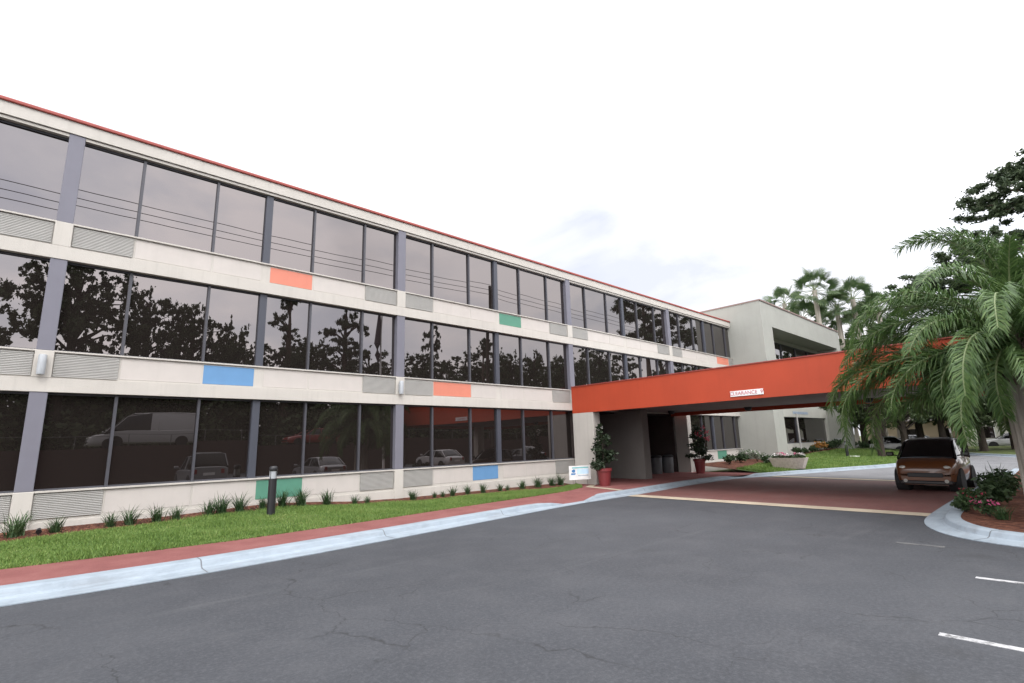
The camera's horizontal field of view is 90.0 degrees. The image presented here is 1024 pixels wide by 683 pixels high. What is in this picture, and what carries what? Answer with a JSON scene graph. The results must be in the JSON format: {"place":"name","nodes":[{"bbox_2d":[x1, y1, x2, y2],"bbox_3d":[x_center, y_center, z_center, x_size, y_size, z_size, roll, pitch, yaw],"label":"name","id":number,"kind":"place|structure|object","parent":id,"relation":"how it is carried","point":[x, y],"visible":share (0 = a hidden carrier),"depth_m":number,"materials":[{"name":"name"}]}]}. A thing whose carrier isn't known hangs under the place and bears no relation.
{"place":"outdoors","nodes":[
{"label":"outdoors","id":0,"kind":"place"},
{"bbox_2d":[0,483,568,541],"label":"mulch bed","id":1,"kind":"object","parent":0,"point":[45,531],"visible":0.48,"depth_m":11.22,"materials":[{"name":"brown soil"}]},
{"bbox_2d":[0,510,35,538],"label":"strap leaf plant","id":2,"kind":"object","parent":1,"relation":"on","point":[16,529],"visible":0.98,"depth_m":9.11,"materials":[{"name":"plant"}]},
{"bbox_2d":[42,513,66,532],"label":"strap leaf plant","id":3,"kind":"object","parent":1,"relation":"on","point":[56,527],"visible":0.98,"depth_m":9.48,"materials":[{"name":"plant"}]},
{"bbox_2d":[99,509,123,526],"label":"strap leaf plant","id":4,"kind":"object","parent":1,"relation":"on","point":[109,523],"visible":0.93,"depth_m":10.02,"materials":[{"name":"plant"}]},
{"bbox_2d":[119,506,144,524],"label":"strap leaf plant","id":5,"kind":"object","parent":1,"relation":"on","point":[129,520],"visible":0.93,"depth_m":10.24,"materials":[{"name":"plant"}]},
{"bbox_2d":[142,502,168,521],"bbox_3d":[-7.322,3.499,10.501,0.668,0.426,0.672,-8,-13,28],"label":"strap leaf plant","id":6,"kind":"object","parent":1,"relation":"on","point":[156,516],"visible":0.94,"depth_m":10.50,"materials":[{"name":"plant"}]},
{"bbox_2d":[165,504,186,519],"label":"strap leaf plant","id":7,"kind":"object","parent":1,"relation":"on","point":[176,514],"visible":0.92,"depth_m":10.77,"materials":[{"name":"plant"}]},
{"bbox_2d":[196,497,223,515],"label":"strap leaf plant","id":8,"kind":"object","parent":1,"relation":"on","point":[210,509],"visible":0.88,"depth_m":11.17,"materials":[{"name":"plant"}]},
{"bbox_2d":[210,491,236,513],"bbox_3d":[-6.455,3.580,11.382,0.697,0.510,0.919,5,-13,-30],"label":"strap leaf plant","id":9,"kind":"object","parent":1,"relation":"on","point":[221,508],"visible":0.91,"depth_m":11.33,"materials":[{"name":"plant"}]},
{"bbox_2d":[229,492,255,511],"bbox_3d":[-6.127,3.635,11.662,0.725,0.472,0.782,3,-12,-24],"label":"strap leaf plant","id":10,"kind":"object","parent":1,"relation":"on","point":[239,506],"visible":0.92,"depth_m":11.60,"materials":[{"name":"plant"}]},
{"bbox_2d":[257,497,266,508],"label":"strap leaf plant","id":11,"kind":"object","parent":1,"relation":"on","point":[262,504],"visible":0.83,"depth_m":11.89,"materials":[{"name":"plant"}]},
{"bbox_2d":[276,489,296,506],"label":"strap leaf plant","id":12,"kind":"object","parent":1,"relation":"on","point":[283,501],"visible":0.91,"depth_m":12.20,"materials":[{"name":"plant"}]},
{"bbox_2d":[289,487,314,505],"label":"strap leaf plant","id":13,"kind":"object","parent":1,"relation":"on","point":[301,499],"visible":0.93,"depth_m":12.50,"materials":[{"name":"plant"}]},
{"bbox_2d":[316,489,336,504],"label":"strap leaf plant","id":14,"kind":"object","parent":1,"relation":"on","point":[327,499],"visible":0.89,"depth_m":12.94,"materials":[{"name":"plant"}]},
{"bbox_2d":[0,483,582,569],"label":"lawn","id":15,"kind":"structure","parent":0,"point":[310,515],"depth_m":10.01,"materials":[{"name":"plant"}]},
{"bbox_2d":[267,466,277,515],"bbox_3d":[-5.348,3.344,11.416,0.180,1.100,0.178,9,-15,-42],"label":"bollard light","id":16,"kind":"object","parent":15,"relation":"on","point":[272,487],"visible":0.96,"depth_m":11.36,"materials":[{"name":"black metal"}]},
{"bbox_2d":[569,465,590,481],"bbox_3d":[2.513,4.972,18.873,0.900,0.770,0.014,3,-12,-21],"label":"yard sign","id":17,"kind":"object","parent":15,"relation":"on","point":[579,472],"visible":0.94,"depth_m":18.89,"materials":[{"name":"white paint"}]},
{"bbox_2d":[0,471,757,585],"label":"sidewalk","id":18,"kind":"structure","parent":0,"point":[42,571],"depth_m":9.55,"materials":[{"name":"red paint"}]},
{"bbox_2d":[589,423,618,485],"bbox_3d":[3.321,4.165,18.988,1.047,2.271,0.935,2,-12,-16],"label":"potted plant","id":19,"kind":"object","parent":18,"relation":"on","point":[600,462],"visible":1,"depth_m":18.80,"materials":[{"name":"green plant"}]},
{"bbox_2d":[651,455,662,473],"bbox_3d":[6.960,5.914,24.665,0.570,0.870,0.570,9,-15,-42],"label":"litter bin","id":20,"kind":"object","parent":18,"relation":"on","point":[656,463],"visible":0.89,"depth_m":24.46,"materials":[{"name":"grey plastic"}]},
{"bbox_2d":[662,454,673,472],"bbox_3d":[7.649,5.980,25.093,0.570,0.870,0.570,9,-15,-42],"label":"litter bin","id":21,"kind":"object","parent":18,"relation":"on","point":[668,463],"visible":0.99,"depth_m":24.89,"materials":[{"name":"grey plastic"}]},
{"bbox_2d":[685,425,713,472],"bbox_3d":[8.828,5.044,24.145,1.198,2.264,1.324,9,-15,-42],"label":"potted plant","id":22,"kind":"object","parent":18,"relation":"on","point":[698,449],"visible":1,"depth_m":24.01,"materials":[{"name":"green plant"}]},
{"bbox_2d":[0,455,1023,682],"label":"parking lot","id":23,"kind":"structure","parent":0,"point":[629,589],"depth_m":5.35,"materials":[{"name":"grey asphalt"}]},
{"bbox_2d":[0,463,895,606],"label":"kerb","id":24,"kind":"structure","parent":23,"relation":"on","point":[31,591],"depth_m":8.34,"materials":[{"name":"white concrete"}]},
{"bbox_2d":[631,495,930,515],"bbox_3d":[6.314,4.250,13.466,0.550,0.001,8.323,8,-15,-40],"label":"driveway border strip","id":25,"kind":"object","parent":23,"relation":"on","point":[817,507],"visible":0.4,"depth_m":12.69,"materials":[{"name":"beige concrete"}]},
{"bbox_2d":[774,476,894,480],"bbox_3d":[13.285,5.301,19.710,0.490,0.001,8.334,5,-13,-31],"label":"driveway border strip","id":26,"kind":"object","parent":23,"relation":"on","point":[833,478],"visible":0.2,"depth_m":20.33,"materials":[{"name":"beige concrete"}]},
{"bbox_2d":[896,542,944,547],"bbox_3d":[6.302,3.139,7.912,0.120,0.004,0.600,9,-15,-42],"label":"road marking","id":27,"kind":"object","parent":23,"relation":"on","point":[921,544],"visible":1,"depth_m":7.91,"materials":[{"name":"paint"}]},
{"bbox_2d":[924,468,1023,547],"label":"kerb","id":28,"kind":"structure","parent":23,"relation":"on","point":[946,519],"depth_m":8.66,"materials":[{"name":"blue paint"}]},
{"bbox_2d":[938,632,1023,651],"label":"road marking","id":29,"kind":"object","parent":23,"relation":"on","point":[982,642],"visible":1,"depth_m":4.20,"materials":[{"name":"white paint"}]},
{"bbox_2d":[970,453,1015,456],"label":"kerb","id":30,"kind":"structure","parent":23,"relation":"on","point":[987,454],"depth_m":34.71,"materials":[{"name":"blue paint"}]},
{"bbox_2d":[975,577,1023,583],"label":"road marking","id":31,"kind":"object","parent":23,"relation":"on","point":[1000,580],"visible":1,"depth_m":5.89,"materials":[{"name":"white paint"}]},
{"bbox_2d":[0,0,1023,435],"label":"sky","id":32,"kind":"structure","parent":0,"point":[697,155],"materials":[{"name":"white"}]},
{"bbox_2d":[705,448,838,468],"bbox_3d":[21.077,8.447,38.963,7.199,0.451,37.428,-8,-13,29],"label":"mulch bed","id":33,"kind":"object","parent":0,"point":[733,464],"visible":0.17,"depth_m":26.51,"materials":[{"name":"soil"}]},
{"bbox_2d":[722,454,735,463],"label":"flowering shrub","id":34,"kind":"object","parent":33,"relation":"on","point":[729,458],"visible":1,"depth_m":26.05,"materials":[{"name":"green plant"}]},
{"bbox_2d":[735,451,748,462],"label":"flowering shrub","id":35,"kind":"object","parent":33,"relation":"on","point":[740,457],"visible":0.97,"depth_m":26.99,"materials":[{"name":"green plant"}]},
{"bbox_2d":[748,449,764,461],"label":"flowering shrub","id":36,"kind":"object","parent":33,"relation":"on","point":[754,454],"visible":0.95,"depth_m":27.92,"materials":[{"name":"green plant"}]},
{"bbox_2d":[812,441,828,450],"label":"hedge shrub","id":37,"kind":"object","parent":33,"relation":"on","point":[821,445],"visible":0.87,"depth_m":36.57,"materials":[{"name":"orange plant"}]},
{"bbox_2d":[715,436,861,476],"bbox_3d":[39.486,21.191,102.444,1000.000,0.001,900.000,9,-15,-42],"label":"ground","id":38,"kind":"structure","parent":0,"point":[730,470],"depth_m":27.09,"materials":[{"name":"brown soil"}]},
{"bbox_2d":[0,95,743,532],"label":"hotel building","id":39,"kind":"structure","parent":38,"relation":"on","point":[196,329],"depth_m":13.15,"materials":[{"name":"beige paint"}]},
{"bbox_2d":[0,391,28,492],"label":"window","id":40,"kind":"structure","parent":39,"relation":"in","point":[13,404],"depth_m":9.71,"materials":[{"name":"black glass"}]},
{"bbox_2d":[0,251,49,348],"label":"window","id":41,"kind":"structure","parent":39,"relation":"in","point":[23,278],"depth_m":10.12,"materials":[{"name":"black glass"}]},
{"bbox_2d":[0,119,68,219],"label":"window","id":42,"kind":"structure","parent":39,"relation":"in","point":[32,161],"depth_m":10.55,"materials":[{"name":"grey glass"}]},
{"bbox_2d":[36,354,46,374],"bbox_3d":[-9.177,0.447,9.991,0.132,0.390,0.151,9,-15,-42],"label":"wall lamp","id":43,"kind":"object","parent":39,"relation":"attached to","point":[41,364],"visible":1,"depth_m":9.95,"materials":[{"name":"metal"}]},
{"bbox_2d":[33,392,251,490],"bbox_3d":[-7.799,2.148,11.217,3.820,1.932,0.080,9,-15,-42],"label":"window","id":44,"kind":"structure","parent":39,"relation":"in","point":[88,440],"depth_m":11.03,"materials":[{"name":"brown glass"}]},
{"bbox_2d":[55,262,259,365],"bbox_3d":[-7.877,-0.517,11.753,3.820,1.946,0.080,9,-15,-42],"label":"window","id":45,"kind":"structure","parent":39,"relation":"in","point":[103,310],"depth_m":11.58,"materials":[{"name":"black glass"}]},
{"bbox_2d":[73,143,266,261],"bbox_3d":[-7.955,-3.182,12.289,3.820,1.969,0.080,9,-15,-42],"label":"window","id":46,"kind":"structure","parent":39,"relation":"in","point":[118,193],"depth_m":12.13,"materials":[{"name":"grey glass"}]},
{"bbox_2d":[255,400,393,477],"bbox_3d":[-4.881,2.598,13.881,3.820,1.932,0.080,9,-15,-42],"label":"window","id":47,"kind":"structure","parent":39,"relation":"in","point":[295,437],"depth_m":13.73,"materials":[{"name":"black glass"}]},
{"bbox_2d":[263,295,394,375],"bbox_3d":[-4.960,-0.066,14.416,3.820,1.946,0.080,9,-15,-42],"label":"window","id":48,"kind":"structure","parent":39,"relation":"in","point":[299,334],"depth_m":14.27,"materials":[{"name":"black glass"}]},
{"bbox_2d":[270,198,396,288],"bbox_3d":[-5.038,-2.731,14.952,3.820,1.969,0.080,9,-15,-42],"label":"window","id":49,"kind":"structure","parent":39,"relation":"in","point":[303,238],"depth_m":14.81,"materials":[{"name":"grey glass"}]},
{"bbox_2d":[398,381,403,393],"bbox_3d":[-3.316,1.380,15.335,0.132,0.390,0.151,9,-15,-42],"label":"wall lamp","id":50,"kind":"object","parent":39,"relation":"attached to","point":[401,388],"visible":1,"depth_m":15.29,"materials":[{"name":"metal"}]},
{"bbox_2d":[405,236,492,308],"bbox_3d":[-2.095,-2.278,17.639,3.820,1.969,0.080,9,-15,-42],"label":"window","id":51,"kind":"structure","parent":39,"relation":"in","point":[432,270],"depth_m":17.58,"materials":[{"name":"grey glass"}]},
{"bbox_2d":[404,318,494,383],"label":"window","id":52,"kind":"structure","parent":39,"relation":"in","point":[438,351],"depth_m":17.03,"materials":[{"name":"black glass"}]},
{"bbox_2d":[403,405,496,468],"bbox_3d":[-1.939,3.052,16.567,3.820,1.932,0.080,9,-15,-42],"label":"window","id":53,"kind":"structure","parent":39,"relation":"in","point":[433,436],"depth_m":16.48,"materials":[{"name":"black glass"}]},
{"bbox_2d":[497,262,564,323],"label":"window","id":54,"kind":"structure","parent":39,"relation":"in","point":[522,292],"depth_m":20.22,"materials":[{"name":"grey glass"}]},
{"bbox_2d":[499,333,568,389],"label":"window","id":55,"kind":"structure","parent":39,"relation":"in","point":[523,361],"depth_m":19.69,"materials":[{"name":"black glass"}]},
{"bbox_2d":[501,408,572,462],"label":"window","id":56,"kind":"structure","parent":39,"relation":"in","point":[526,434],"depth_m":19.15,"materials":[{"name":"black glass"}]},
{"bbox_2d":[570,283,621,335],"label":"window","id":57,"kind":"structure","parent":39,"relation":"in","point":[591,309],"depth_m":22.99,"materials":[{"name":"grey glass"}]},
{"bbox_2d":[573,345,624,385],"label":"window","id":58,"kind":"structure","parent":39,"relation":"in","point":[591,366],"depth_m":22.38,"materials":[{"name":"black glass"}]},
{"bbox_2d":[623,299,665,344],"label":"window","id":59,"kind":"structure","parent":39,"relation":"in","point":[642,322],"depth_m":25.62,"materials":[{"name":"black glass"}]},
{"bbox_2d":[627,354,668,378],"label":"window","id":60,"kind":"structure","parent":39,"relation":"in","point":[638,366],"depth_m":25.01,"materials":[{"name":"glass"}]},
{"bbox_2d":[669,312,703,352],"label":"window","id":61,"kind":"structure","parent":39,"relation":"in","point":[686,332],"depth_m":28.39,"materials":[{"name":"glass"}]},
{"bbox_2d":[673,362,705,372],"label":"window","id":62,"kind":"structure","parent":39,"relation":"in","point":[678,367],"depth_m":27.62,"materials":[{"name":"glass"}]},
{"bbox_2d":[690,415,713,449],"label":"window","id":63,"kind":"structure","parent":39,"relation":"in","point":[698,420],"depth_m":28.02,"materials":[{"name":"grey glass"}]},
{"bbox_2d":[703,322,729,357],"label":"window","id":64,"kind":"structure","parent":39,"relation":"in","point":[716,337],"depth_m":30.86,"materials":[{"name":"glass"}]},
{"bbox_2d":[713,416,740,449],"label":"window","id":65,"kind":"structure","parent":39,"relation":"in","point":[727,436],"depth_m":29.77,"materials":[{"name":"glass"}]},
{"bbox_2d":[701,299,855,458],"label":"hotel wing","id":66,"kind":"structure","parent":38,"relation":"on","point":[759,330],"depth_m":32.21,"materials":[{"name":"white paint"}]},
{"bbox_2d":[774,342,814,359],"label":"window","id":67,"kind":"structure","parent":66,"relation":"in","point":[782,351],"depth_m":37.02,"materials":[{"name":"black glass"}]},
{"bbox_2d":[784,417,827,443],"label":"window","id":68,"kind":"structure","parent":66,"relation":"in","point":[811,429],"depth_m":36.95,"materials":[{"name":"black glass"}]},
{"bbox_2d":[571,335,989,484],"bbox_3d":[10.172,3.000,17.722,7.700,3.920,14.495,9,-15,-42],"label":"entrance canopy","id":69,"kind":"object","parent":38,"relation":"on","point":[798,382],"visible":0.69,"depth_m":17.36,"materials":[{"name":"orange-red painted stucco"},{"name":"cream stucco"}]},
{"bbox_2d":[730,388,763,396],"bbox_3d":[7.127,1.559,15.566,0.022,0.170,1.016,9,-15,-42],"label":"clearance sign","id":70,"kind":"object","parent":69,"relation":"attached to","point":[746,392],"visible":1,"depth_m":15.55,"materials":[{"name":"metal"}]},
{"bbox_2d":[762,284,801,314],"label":"fan palm","id":71,"kind":"object","parent":38,"relation":"on","point":[778,292],"visible":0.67,"depth_m":55.13,"materials":[{"name":"green plant"}]},
{"bbox_2d":[788,300,823,320],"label":"fan palm","id":72,"kind":"object","parent":38,"relation":"on","point":[792,307],"visible":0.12,"depth_m":56.54,"materials":[{"name":"green plant"}]},
{"bbox_2d":[789,266,840,323],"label":"fan palm","id":73,"kind":"object","parent":38,"relation":"on","point":[816,309],"visible":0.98,"depth_m":51.87,"materials":[{"name":"green plant"}]},
{"bbox_2d":[802,305,845,333],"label":"fan palm","id":74,"kind":"object","parent":38,"relation":"on","point":[827,315],"visible":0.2,"depth_m":55.83,"materials":[{"name":"green plant"}]},
{"bbox_2d":[813,287,861,443],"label":"fan palm","id":75,"kind":"object","parent":38,"relation":"on","point":[839,322],"visible":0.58,"depth_m":52.19,"materials":[{"name":"green plant"}]},
{"bbox_2d":[828,275,880,435],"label":"fan palm","id":76,"kind":"object","parent":38,"relation":"on","point":[859,286],"visible":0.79,"depth_m":51.69,"materials":[{"name":"green plant"}]},
{"bbox_2d":[845,310,890,435],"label":"fan palm","id":77,"kind":"object","parent":38,"relation":"on","point":[886,432],"visible":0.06,"depth_m":55.15,"materials":[{"name":"green plant"}]},
{"bbox_2d":[839,317,903,435],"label":"oak tree","id":78,"kind":"object","parent":38,"relation":"on","point":[841,343],"visible":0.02,"depth_m":50.60,"materials":[{"name":"green plant"}]},
{"bbox_2d":[841,346,908,447],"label":"oak tree","id":79,"kind":"object","parent":38,"relation":"on","point":[862,427],"visible":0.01,"depth_m":42.16,"materials":[{"name":"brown plant"}]},
{"bbox_2d":[856,291,899,437],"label":"fan palm","id":80,"kind":"object","parent":38,"relation":"on","point":[874,324],"visible":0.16,"depth_m":53.63,"materials":[{"name":"green plant"}]},
{"bbox_2d":[856,436,900,448],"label":"parked car","id":81,"kind":"object","parent":38,"relation":"on","point":[892,442],"visible":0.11,"depth_m":41.61,"materials":[{"name":"grey paint"}]},
{"bbox_2d":[833,403,942,444],"bbox_3d":[28.608,4.574,38.061,9.224,8.091,8.270,2,-12,-17],"label":"oak tree","id":82,"kind":"object","parent":38,"relation":"on","point":[901,426],"visible":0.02,"depth_m":37.90,"materials":[{"name":"green plant"}]},
{"bbox_2d":[853,402,936,438],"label":"oak tree","id":83,"kind":"object","parent":38,"relation":"on","point":[930,414],"depth_m":41.89,"materials":[{"name":"green plant"}]},
{"bbox_2d":[866,417,957,439],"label":"building","id":84,"kind":"structure","parent":38,"relation":"on","point":[930,430],"depth_m":57.59,"materials":[{"name":"brown concrete"}]},
{"bbox_2d":[857,330,987,437],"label":"oak tree","id":85,"kind":"object","parent":38,"relation":"on","point":[919,430],"visible":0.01,"depth_m":41.45,"materials":[{"name":"green plant"}]},
{"bbox_2d":[882,224,1023,316],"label":"pine tree","id":86,"kind":"object","parent":38,"relation":"on","point":[994,230],"visible":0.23,"depth_m":40.00,"materials":[{"name":"green plant"}]},
{"bbox_2d":[909,399,996,436],"bbox_3d":[33.039,4.365,40.383,8.666,9.162,8.209,-2,-11,2],"label":"oak tree","id":87,"kind":"object","parent":38,"relation":"on","point":[986,420],"visible":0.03,"depth_m":38.31,"materials":[{"name":"green plant"}]},
{"bbox_2d":[931,333,1008,450],"bbox_3d":[36.807,3.961,40.281,8.304,9.698,7.268,-2,-11,2],"label":"oak tree","id":88,"kind":"object","parent":38,"relation":"on","point":[983,445],"depth_m":39.41,"materials":[{"name":"brown plant"}]},
{"bbox_2d":[946,148,1023,280],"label":"pine tree","id":89,"kind":"object","parent":38,"relation":"on","point":[994,204],"visible":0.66,"depth_m":33.58,"materials":[{"name":"green plant"}]},
{"bbox_2d":[964,421,1007,445],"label":"building","id":90,"kind":"structure","parent":38,"relation":"on","point":[991,432],"depth_m":49.16,"materials":[{"name":"grey concrete"}]},
{"bbox_2d":[983,426,995,437],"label":"window","id":91,"kind":"structure","parent":90,"relation":"in","point":[989,432],"depth_m":49.16,"materials":[{"name":"black glass"}]},
{"bbox_2d":[978,432,1010,445],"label":"parked car","id":92,"kind":"object","parent":38,"relation":"on","point":[1004,440],"visible":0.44,"depth_m":48.09,"materials":[{"name":"grey paint"}]},
{"bbox_2d":[638,476,975,512],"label":"brick driveway","id":93,"kind":"structure","parent":0,"point":[876,495],"depth_m":15.42,"materials":[{"name":"red brick"}]},
{"bbox_2d":[886,437,977,491],"bbox_3d":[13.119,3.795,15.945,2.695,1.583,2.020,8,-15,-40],"label":"car","id":94,"kind":"object","parent":93,"relation":"on","point":[933,461],"visible":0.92,"depth_m":15.33,"materials":[{"name":"brown paint"}]},
{"bbox_2d":[736,447,899,472],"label":"lawn","id":95,"kind":"structure","parent":0,"point":[839,459],"depth_m":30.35,"materials":[{"name":"plant"}]},
{"bbox_2d":[758,453,771,462],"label":"flowering shrub","id":96,"kind":"object","parent":95,"relation":"on","point":[764,457],"visible":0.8,"depth_m":26.26,"materials":[{"name":"green plant"}]},
{"bbox_2d":[769,452,808,468],"bbox_3d":[13.399,5.744,24.806,1.605,0.785,0.720,-12,-15,41],"label":"concrete planter","id":97,"kind":"object","parent":95,"relation":"on","point":[794,461],"visible":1,"depth_m":24.56,"materials":[{"name":"beige concrete"}]},
{"bbox_2d":[818,400,933,456],"bbox_3d":[23.207,4.142,33.187,6.842,7.329,6.481,-2,-11,2],"label":"oak tree","id":98,"kind":"object","parent":95,"relation":"on","point":[914,417],"visible":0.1,"depth_m":32.19,"materials":[{"name":"green plant"}]},
{"bbox_2d":[779,456,1018,480],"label":"concrete driveway","id":99,"kind":"structure","parent":0,"point":[979,463],"depth_m":23.40,"materials":[{"name":"concrete"}]},
{"bbox_2d":[968,446,1015,454],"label":"grass verge","id":100,"kind":"object","parent":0,"point":[1000,450],"depth_m":39.80,"materials":[{"name":"plant"}]},
{"bbox_2d":[961,471,1023,532],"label":"mulch bed","id":101,"kind":"object","parent":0,"point":[1015,523],"visible":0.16,"depth_m":9.46,"materials":[{"name":"soil"}]},
{"bbox_2d":[825,226,1023,491],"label":"date palm","id":102,"kind":"object","parent":101,"relation":"on","point":[954,377],"visible":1,"depth_m":9.89,"materials":[{"name":"green plant"}]},
{"bbox_2d":[950,494,973,511],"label":"island shrub","id":103,"kind":"object","parent":101,"relation":"on","point":[960,501],"visible":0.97,"depth_m":10.19,"materials":[{"name":"green plant"}]},
{"bbox_2d":[956,487,993,505],"bbox_3d":[9.594,3.248,10.635,0.552,0.486,0.465,-1,-11,-4],"label":"island shrub","id":104,"kind":"object","parent":101,"relation":"on","point":[968,492],"visible":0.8,"depth_m":10.59,"materials":[{"name":"green plant"}]},
{"bbox_2d":[968,497,1001,515],"bbox_3d":[8.889,3.116,9.617,0.435,0.363,0.322,-8,-13,28],"label":"flower bush","id":105,"kind":"object","parent":101,"relation":"on","point":[980,505],"visible":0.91,"depth_m":9.58,"materials":[{"name":"green plant"}]},
{"bbox_2d":[971,477,1015,502],"bbox_3d":[10.295,3.215,10.942,0.681,0.630,0.768,4,-13,-28],"label":"island shrub","id":106,"kind":"object","parent":101,"relation":"on","point":[996,490],"visible":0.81,"depth_m":10.83,"materials":[{"name":"green plant"}]},
{"bbox_2d":[971,468,1022,494],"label":"island shrub","id":107,"kind":"object","parent":101,"relation":"on","point":[1005,476],"visible":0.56,"depth_m":11.95,"materials":[{"name":"green plant"}]},
{"bbox_2d":[986,505,1016,519],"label":"strap leaf plant","id":108,"kind":"object","parent":101,"relation":"on","point":[1002,514],"visible":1,"depth_m":9.13,"materials":[{"name":"plant"}]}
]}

